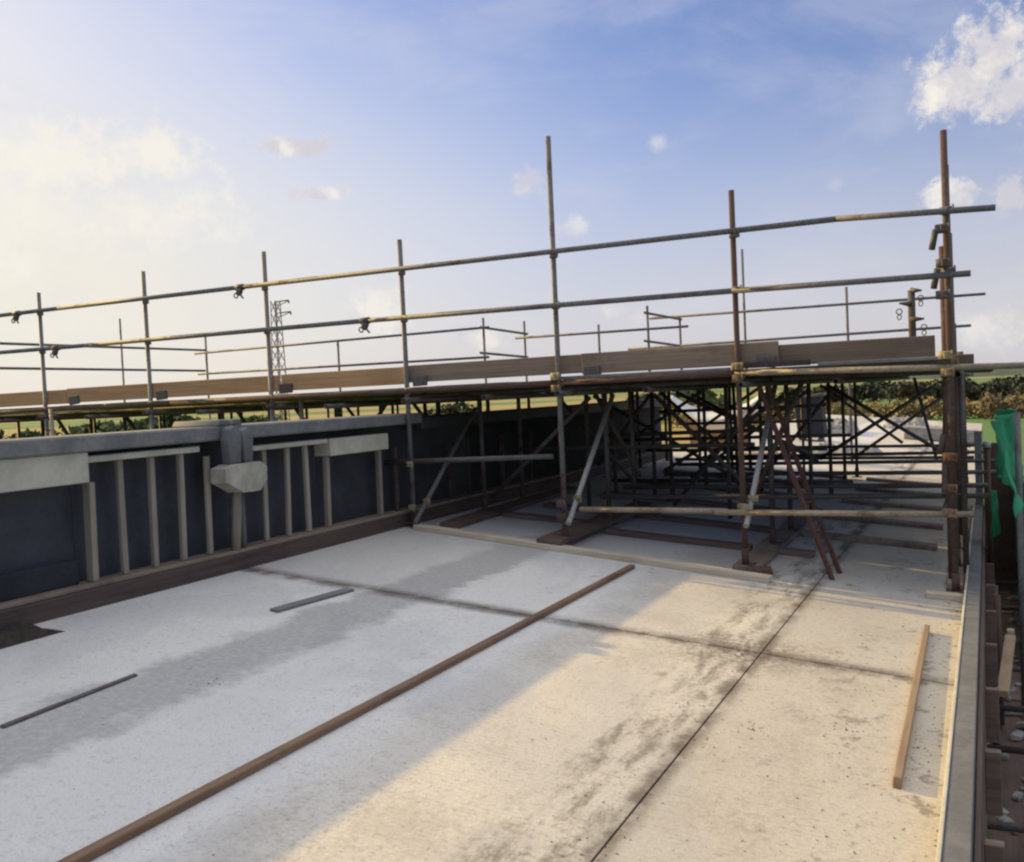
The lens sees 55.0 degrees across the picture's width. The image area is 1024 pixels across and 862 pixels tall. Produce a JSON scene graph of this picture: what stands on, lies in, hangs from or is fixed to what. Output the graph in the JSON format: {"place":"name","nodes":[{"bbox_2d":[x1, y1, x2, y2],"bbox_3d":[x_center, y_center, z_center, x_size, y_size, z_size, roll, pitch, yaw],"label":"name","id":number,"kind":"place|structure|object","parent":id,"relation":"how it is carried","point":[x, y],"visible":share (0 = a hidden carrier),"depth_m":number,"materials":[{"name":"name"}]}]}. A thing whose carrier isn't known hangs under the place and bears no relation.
{"place":"outdoors","nodes":[
{"label":"outdoors","id":0,"kind":"place"},
{"bbox_2d":[0,375,1023,838],"bbox_3d":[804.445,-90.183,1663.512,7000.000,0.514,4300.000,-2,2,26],"label":"ground","id":1,"kind":"structure","parent":0,"point":[10,429],"depth_m":717.54,"materials":[{"name":"green plant"}]},
{"bbox_2d":[0,429,9,438],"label":"tree","id":2,"kind":"object","parent":1,"relation":"on","point":[2,433],"visible":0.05,"depth_m":126.16,"materials":[{"name":"green plant"}]},
{"bbox_2d":[6,427,40,438],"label":"tree","id":3,"kind":"object","parent":1,"relation":"on","point":[27,433],"visible":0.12,"depth_m":136.24,"materials":[{"name":"green plant"}]},
{"bbox_2d":[49,419,132,435],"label":"tree","id":4,"kind":"object","parent":1,"relation":"on","point":[107,426],"visible":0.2,"depth_m":111.99,"materials":[{"name":"green plant"}]},
{"bbox_2d":[116,419,168,430],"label":"tree","id":5,"kind":"object","parent":1,"relation":"on","point":[140,424],"visible":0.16,"depth_m":149.10,"materials":[{"name":"green plant"}]},
{"bbox_2d":[142,414,200,427],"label":"tree","id":6,"kind":"object","parent":1,"relation":"on","point":[185,417],"visible":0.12,"depth_m":158.53,"materials":[{"name":"green plant"}]},
{"bbox_2d":[245,414,281,422],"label":"tree","id":7,"kind":"object","parent":1,"relation":"on","point":[254,418],"visible":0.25,"depth_m":189.78,"materials":[{"name":"green plant"}]},
{"bbox_2d":[0,318,527,420],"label":"guard rail frame","id":8,"kind":"object","parent":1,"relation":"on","point":[483,327],"visible":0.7,"depth_m":19.45,"materials":[{"name":"metal"}]},
{"bbox_2d":[270,300,291,420],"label":"lattice mast","id":9,"kind":"object","parent":1,"relation":"on","point":[276,308],"visible":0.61,"depth_m":112.23,"materials":[{"name":"grey metal"}]},
{"bbox_2d":[427,402,485,414],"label":"tree","id":10,"kind":"object","parent":1,"relation":"on","point":[455,407],"visible":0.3,"depth_m":168.18,"materials":[{"name":"green plant"}]},
{"bbox_2d":[0,414,982,861],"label":"bridge deck","id":11,"kind":"structure","parent":1,"relation":"on","point":[464,760],"depth_m":4.88,"materials":[{"name":"concrete"}]},
{"bbox_2d":[0,622,64,648],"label":"soil heap","id":12,"kind":"object","parent":11,"relation":"on","point":[17,633],"visible":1,"depth_m":5.62,"materials":[{"name":"soil"}]},
{"bbox_2d":[0,673,137,727],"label":"metal strip","id":13,"kind":"object","parent":11,"relation":"on","point":[51,707],"visible":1,"depth_m":4.66,"materials":[{"name":"grey metal"}]},
{"bbox_2d":[270,587,353,612],"bbox_3d":[-1.356,1.153,6.728,0.076,0.031,0.763,-1,2,31],"label":"metal strip","id":14,"kind":"object","parent":11,"relation":"on","point":[299,603],"visible":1,"depth_m":6.68,"materials":[{"name":"grey metal"}]},
{"bbox_2d":[0,398,671,630],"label":"formwork wall","id":15,"kind":"structure","parent":11,"relation":"on","point":[90,521],"depth_m":7.50,"materials":[{"name":"paint"}]},
{"bbox_2d":[172,419,266,549],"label":"hanging block","id":16,"kind":"structure","parent":15,"relation":"hanging from","point":[238,473],"depth_m":7.43,"materials":[{"name":"grey concrete"}]},
{"bbox_2d":[57,564,634,861],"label":"timber strip","id":17,"kind":"object","parent":11,"relation":"on","point":[101,846],"visible":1,"depth_m":4.22,"materials":[{"name":"brown wood"}]},
{"bbox_2d":[7,488,969,861],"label":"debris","id":18,"kind":"object","parent":11,"relation":"on","point":[723,698],"visible":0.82,"depth_m":5.04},
{"bbox_2d":[440,486,577,528],"bbox_3d":[0.078,0.842,11.328,0.222,0.075,3.452,-2,2,24],"label":"sole board","id":19,"kind":"object","parent":11,"relation":"on","point":[458,522],"visible":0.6,"depth_m":10.82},
{"bbox_2d":[503,511,585,523],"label":"sole board","id":20,"kind":"object","parent":11,"relation":"on","point":[529,516],"visible":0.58,"depth_m":10.39,"materials":[{"name":"brown wood"}]},
{"bbox_2d":[413,524,771,582],"bbox_3d":[0.566,1.059,8.724,3.465,0.378,0.105,-1,2,30],"label":"plank","id":21,"kind":"object","parent":11,"relation":"on","point":[706,569],"visible":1,"depth_m":8.54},
{"bbox_2d":[536,501,655,545],"bbox_3d":[0.944,0.919,10.119,0.262,0.069,2.882,-2,2,26],"label":"sole board","id":22,"kind":"object","parent":11,"relation":"on","point":[587,526],"visible":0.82,"depth_m":9.59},
{"bbox_2d":[543,502,769,532],"bbox_3d":[1.557,0.940,10.813,2.589,0.290,0.190,-2,2,27],"label":"sole board","id":23,"kind":"object","parent":11,"relation":"on","point":[706,522],"visible":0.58,"depth_m":10.57,"materials":[{"name":"brown wood"}]},
{"bbox_2d":[605,528,752,550],"bbox_3d":[1.591,1.042,9.474,1.424,0.184,0.130,-2,2,25],"label":"sole board","id":24,"kind":"object","parent":11,"relation":"on","point":[676,539],"visible":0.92,"depth_m":9.43,"materials":[{"name":"brown wood"}]},
{"bbox_2d":[603,491,797,509],"bbox_3d":[2.274,0.873,12.051,2.376,0.269,0.206,-2,2,26],"label":"sole board","id":25,"kind":"object","parent":11,"relation":"on","point":[708,503],"visible":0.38,"depth_m":11.95,"materials":[{"name":"brown wood"}]},
{"bbox_2d":[625,478,816,499],"bbox_3d":[2.819,0.785,13.469,2.628,0.294,0.190,-2,2,27],"label":"sole board","id":26,"kind":"object","parent":11,"relation":"on","point":[725,490],"visible":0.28,"depth_m":13.36,"materials":[{"name":"brown wood"}]},
{"bbox_2d":[671,386,776,451],"bbox_3d":[4.043,-0.211,19.127,2.067,1.459,0.518,-2,2,26],"label":"white sheeting","id":27,"kind":"object","parent":11,"relation":"on","point":[710,415],"visible":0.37,"depth_m":19.13,"materials":[{"name":"white plastic"}]},
{"bbox_2d":[663,470,833,483],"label":"sole board","id":28,"kind":"object","parent":11,"relation":"on","point":[683,471],"visible":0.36,"depth_m":14.89,"materials":[{"name":"brown wood"}]},
{"bbox_2d":[747,566,772,574],"bbox_3d":[2.053,1.158,8.150,0.200,0.050,0.170,-2,2,12],"label":"foot block","id":29,"kind":"object","parent":11,"relation":"on","point":[768,570],"depth_m":8.08,"materials":[{"name":"brown wood"}]},
{"bbox_2d":[691,462,842,478],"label":"sole board","id":30,"kind":"object","parent":11,"relation":"on","point":[825,476],"visible":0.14,"depth_m":15.81,"materials":[{"name":"brown wood"}]},
{"bbox_2d":[732,507,823,570],"bbox_3d":[2.800,1.048,10.041,0.222,0.070,4.020,-2,2,25],"label":"sole board","id":31,"kind":"object","parent":11,"relation":"on","point":[764,552],"visible":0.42,"depth_m":9.25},
{"bbox_2d":[778,546,815,557],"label":"sole board","id":32,"kind":"object","parent":11,"relation":"on","point":[798,552],"visible":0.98,"depth_m":8.99,"materials":[{"name":"brown wood"}]},
{"bbox_2d":[757,386,841,579],"bbox_3d":[2.470,0.409,8.460,0.286,1.620,0.937,-4,2,-30],"label":"ladder","id":33,"kind":"object","parent":11,"relation":"on","point":[795,479],"visible":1,"depth_m":8.43,"materials":[{"name":"metal"}]},
{"bbox_2d":[628,249,985,452],"bbox_3d":[5.218,-1.405,18.164,6.411,4.079,0.103,-2,2,26],"label":"guard rail frame","id":34,"kind":"object","parent":11,"relation":"on","point":[845,304],"visible":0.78,"depth_m":17.98,"materials":[{"name":"metal"}]},
{"bbox_2d":[794,392,827,441],"bbox_3d":[7.076,-0.323,23.254,0.690,1.147,0.660,-2,2,26],"label":"site box","id":35,"kind":"object","parent":11,"relation":"on","point":[819,427],"visible":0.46,"depth_m":22.95,"materials":[{"name":"paint"}]},
{"bbox_2d":[803,530,937,550],"bbox_3d":[3.581,1.093,9.860,1.264,0.164,0.190,-2,2,25],"label":"sole board","id":36,"kind":"object","parent":11,"relation":"on","point":[883,541],"visible":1,"depth_m":9.77,"materials":[{"name":"brown wood"}]},
{"bbox_2d":[823,516,943,529],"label":"sole board","id":37,"kind":"object","parent":11,"relation":"on","point":[906,523],"visible":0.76,"depth_m":11.03,"materials":[{"name":"brown wood"}]},
{"bbox_2d":[841,499,941,510],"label":"sole board","id":38,"kind":"object","parent":11,"relation":"on","point":[896,505],"visible":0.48,"depth_m":12.46,"materials":[{"name":"brown wood"}]},
{"bbox_2d":[855,488,934,492],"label":"sole board","id":39,"kind":"object","parent":11,"relation":"on","point":[884,490],"visible":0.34,"depth_m":13.89,"materials":[{"name":"brown wood"}]},
{"bbox_2d":[866,477,937,482],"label":"sole board","id":40,"kind":"object","parent":11,"relation":"on","point":[887,480],"visible":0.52,"depth_m":15.16,"materials":[{"name":"brown wood"}]},
{"bbox_2d":[882,416,929,428],"bbox_3d":[12.232,-0.247,30.498,1.200,0.423,3.500,-2,2,26],"label":"rubble heap","id":41,"kind":"object","parent":11,"relation":"on","point":[917,421],"visible":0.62,"depth_m":29.36,"materials":[{"name":"grey stone"}]},
{"bbox_2d":[892,624,929,788],"bbox_3d":[2.180,1.385,5.311,0.040,0.055,2.740,-2,2,25],"label":"batten","id":42,"kind":"object","parent":11,"relation":"on","point":[899,770],"visible":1,"depth_m":4.80,"materials":[{"name":"beige wood"}]},
{"bbox_2d":[903,425,977,442],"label":"kerb block","id":43,"kind":"structure","parent":11,"relation":"on","point":[921,431],"depth_m":24.72,"materials":[{"name":"grey concrete"}]},
{"bbox_2d":[925,590,963,601],"bbox_3d":[3.312,1.262,7.531,0.268,0.070,0.101,-2,2,15],"label":"timber block","id":44,"kind":"object","parent":11,"relation":"on","point":[943,595],"depth_m":7.49,"materials":[{"name":"brown wood"}]},
{"bbox_2d":[947,488,974,588],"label":"sole board","id":45,"kind":"object","parent":11,"relation":"on","point":[961,570],"visible":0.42,"depth_m":9.15,"materials":[{"name":"brown wood"}]},
{"bbox_2d":[936,499,1004,861],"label":"edge shutter","id":46,"kind":"object","parent":11,"relation":"attached to","point":[972,798],"visible":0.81,"depth_m":4.65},
{"bbox_2d":[0,129,1023,593],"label":"scaffold","id":47,"kind":"object","parent":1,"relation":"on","point":[840,363],"visible":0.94,"depth_m":9.69,"materials":[{"name":"metal"}]},
{"bbox_2d":[896,287,926,336],"bbox_3d":[5.107,-1.327,12.549,0.368,1.014,0.147,-2,2,26],"label":"hooked post","id":48,"kind":"object","parent":47,"relation":"on","point":[910,304],"visible":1,"depth_m":12.53,"materials":[{"name":"grey metal"}]},
{"bbox_2d":[515,306,687,407],"bbox_3d":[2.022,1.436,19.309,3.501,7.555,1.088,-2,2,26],"label":"guard rail frame","id":49,"kind":"object","parent":1,"relation":"on","point":[598,332],"visible":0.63,"depth_m":18.71,"materials":[{"name":"grey metal"}]},
{"bbox_2d":[622,392,663,409],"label":"tree","id":50,"kind":"object","parent":1,"relation":"on","point":[642,396],"visible":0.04,"depth_m":190.66,"materials":[{"name":"green plant"}]},
{"bbox_2d":[639,389,723,414],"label":"tree","id":51,"kind":"object","parent":1,"relation":"on","point":[710,396],"visible":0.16,"depth_m":168.67,"materials":[{"name":"green plant"}]},
{"bbox_2d":[781,385,833,405],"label":"tree","id":52,"kind":"object","parent":1,"relation":"on","point":[791,389],"visible":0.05,"depth_m":204.34,"materials":[{"name":"green plant"}]},
{"bbox_2d":[811,385,862,402],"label":"tree","id":53,"kind":"object","parent":1,"relation":"on","point":[832,398],"visible":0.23,"depth_m":200.31,"materials":[{"name":"green plant"}]},
{"bbox_2d":[667,391,1023,427],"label":"hedge","id":54,"kind":"object","parent":1,"relation":"on","point":[971,410],"visible":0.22,"depth_m":139.53,"materials":[{"name":"plant"}]},
{"bbox_2d":[844,382,880,406],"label":"tree","id":55,"kind":"object","parent":1,"relation":"on","point":[866,389],"visible":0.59,"depth_m":206.23,"materials":[{"name":"green plant"}]},
{"bbox_2d":[862,382,891,402],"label":"tree","id":56,"kind":"object","parent":1,"relation":"on","point":[882,387],"visible":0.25,"depth_m":210.89,"materials":[{"name":"green plant"}]},
{"bbox_2d":[870,381,900,402],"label":"tree","id":57,"kind":"object","parent":1,"relation":"on","point":[884,383],"visible":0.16,"depth_m":221.22,"materials":[{"name":"green plant"}]},
{"bbox_2d":[878,380,925,400],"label":"tree","id":58,"kind":"object","parent":1,"relation":"on","point":[906,390],"visible":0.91,"depth_m":193.38,"materials":[{"name":"green plant"}]},
{"bbox_2d":[893,379,938,401],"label":"tree","id":59,"kind":"object","parent":1,"relation":"on","point":[931,381],"visible":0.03,"depth_m":211.47,"materials":[{"name":"green plant"}]},
{"bbox_2d":[917,381,942,404],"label":"tree","id":60,"kind":"object","parent":1,"relation":"on","point":[937,390],"visible":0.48,"depth_m":194.93,"materials":[{"name":"green plant"}]},
{"bbox_2d":[930,376,971,386],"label":"tree","id":61,"kind":"object","parent":1,"relation":"on","point":[967,383],"visible":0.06,"depth_m":198.17,"materials":[{"name":"green plant"}]},
{"bbox_2d":[965,380,1015,400],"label":"tree","id":62,"kind":"object","parent":1,"relation":"on","point":[976,392],"visible":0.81,"depth_m":189.61,"materials":[{"name":"green plant"}]},
{"bbox_2d":[980,391,1023,419],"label":"hedge","id":63,"kind":"object","parent":1,"relation":"on","point":[998,405],"visible":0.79,"depth_m":130.48,"materials":[{"name":"plant"}]},
{"bbox_2d":[984,479,1023,861],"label":"staging","id":64,"kind":"object","parent":1,"relation":"on","point":[1012,772],"visible":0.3,"depth_m":6.86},
{"bbox_2d":[983,441,992,562],"bbox_3d":[4.668,1.102,9.597,0.067,2.009,0.070,-2,2,26],"label":"edge post","id":65,"kind":"object","parent":64,"relation":"on","point":[987,445],"visible":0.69,"depth_m":9.56,"materials":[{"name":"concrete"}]},
{"bbox_2d":[990,490,1000,541],"bbox_3d":[4.613,0.789,9.381,0.076,0.478,0.401,-1,2,29],"label":"netting","id":66,"kind":"object","parent":64,"relation":"hanging from","point":[995,526],"visible":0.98,"depth_m":9.31,"materials":[{"name":"green fabric"}]},
{"bbox_2d":[974,431,1017,590],"bbox_3d":[6.004,0.999,12.170,0.462,2.010,0.120,-2,2,26],"label":"shutter panel","id":67,"kind":"object","parent":64,"relation":"on","point":[1006,563],"visible":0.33,"depth_m":12.12,"materials":[{"name":"brown wood"}]},
{"bbox_2d":[997,628,1015,696],"bbox_3d":[3.414,1.580,6.780,0.070,0.168,1.201,-1,2,29],"label":"timber offcut","id":68,"kind":"object","parent":64,"relation":"on","point":[1005,672],"visible":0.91,"depth_m":6.68,"materials":[{"name":"brown wood"}]},
{"bbox_2d":[996,595,1023,834],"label":"site litter","id":69,"kind":"object","parent":64,"relation":"on","point":[1016,735],"visible":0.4,"depth_m":7.22,"materials":[{"name":"grey"}]},
{"bbox_2d":[1013,466,1023,596],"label":"netting","id":70,"kind":"object","parent":64,"relation":"hanging from","point":[1016,554],"visible":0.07,"depth_m":11.77,"materials":[{"name":"green fabric"}]},
{"bbox_2d":[1014,413,1023,705],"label":"net post","id":71,"kind":"object","parent":64,"relation":"on","point":[1018,480],"visible":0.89,"depth_m":7.63,"materials":[{"name":"grey metal"}]},
{"bbox_2d":[990,408,1023,518],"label":"netting","id":72,"kind":"object","parent":71,"relation":"hanging from","point":[1003,426],"visible":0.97,"depth_m":7.77,"materials":[{"name":"green fabric"}]},
{"bbox_2d":[985,374,1023,396],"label":"tree","id":73,"kind":"object","parent":1,"relation":"on","point":[1016,379],"visible":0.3,"depth_m":192.97,"materials":[{"name":"green plant"}]},
{"bbox_2d":[1005,383,1023,397],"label":"tree","id":74,"kind":"object","parent":1,"relation":"on","point":[1014,389],"visible":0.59,"depth_m":185.10,"materials":[{"name":"green plant"}]},
{"bbox_2d":[0,0,1023,408],"label":"sky","id":75,"kind":"structure","parent":0,"point":[180,143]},
{"bbox_2d":[1,369,1023,414],"bbox_3d":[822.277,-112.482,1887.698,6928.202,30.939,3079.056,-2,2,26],"label":"hills","id":76,"kind":"structure","parent":0,"point":[1000,372],"depth_m":2762.17,"materials":[{"name":"green plant"}]},
{"bbox_2d":[688,420,747,447],"bbox_3d":[4.199,0.062,19.996,1.200,0.614,0.139,-2,2,26],"label":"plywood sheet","id":77,"kind":"object","parent":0,"point":[693,427],"visible":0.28,"depth_m":20.12,"materials":[{"name":"brown wood"}]},
{"bbox_2d":[733,452,778,454],"bbox_3d":[4.506,0.453,18.313,0.900,0.090,0.280,-2,2,12],"label":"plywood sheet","id":78,"kind":"object","parent":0,"point":[754,453],"visible":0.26,"depth_m":18.20,"materials":[{"name":"brown wood"}]},
{"bbox_2d":[826,417,859,433],"bbox_3d":[8.610,-0.147,26.694,1.400,0.552,2.500,-2,2,26],"label":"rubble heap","id":79,"kind":"object","parent":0,"point":[836,425],"visible":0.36,"depth_m":25.76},
{"bbox_2d":[812,442,881,456],"bbox_3d":[6.833,0.384,20.020,1.400,0.342,1.300,-2,2,26],"label":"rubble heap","id":80,"kind":"object","parent":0,"point":[839,450],"visible":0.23,"depth_m":19.63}
]}

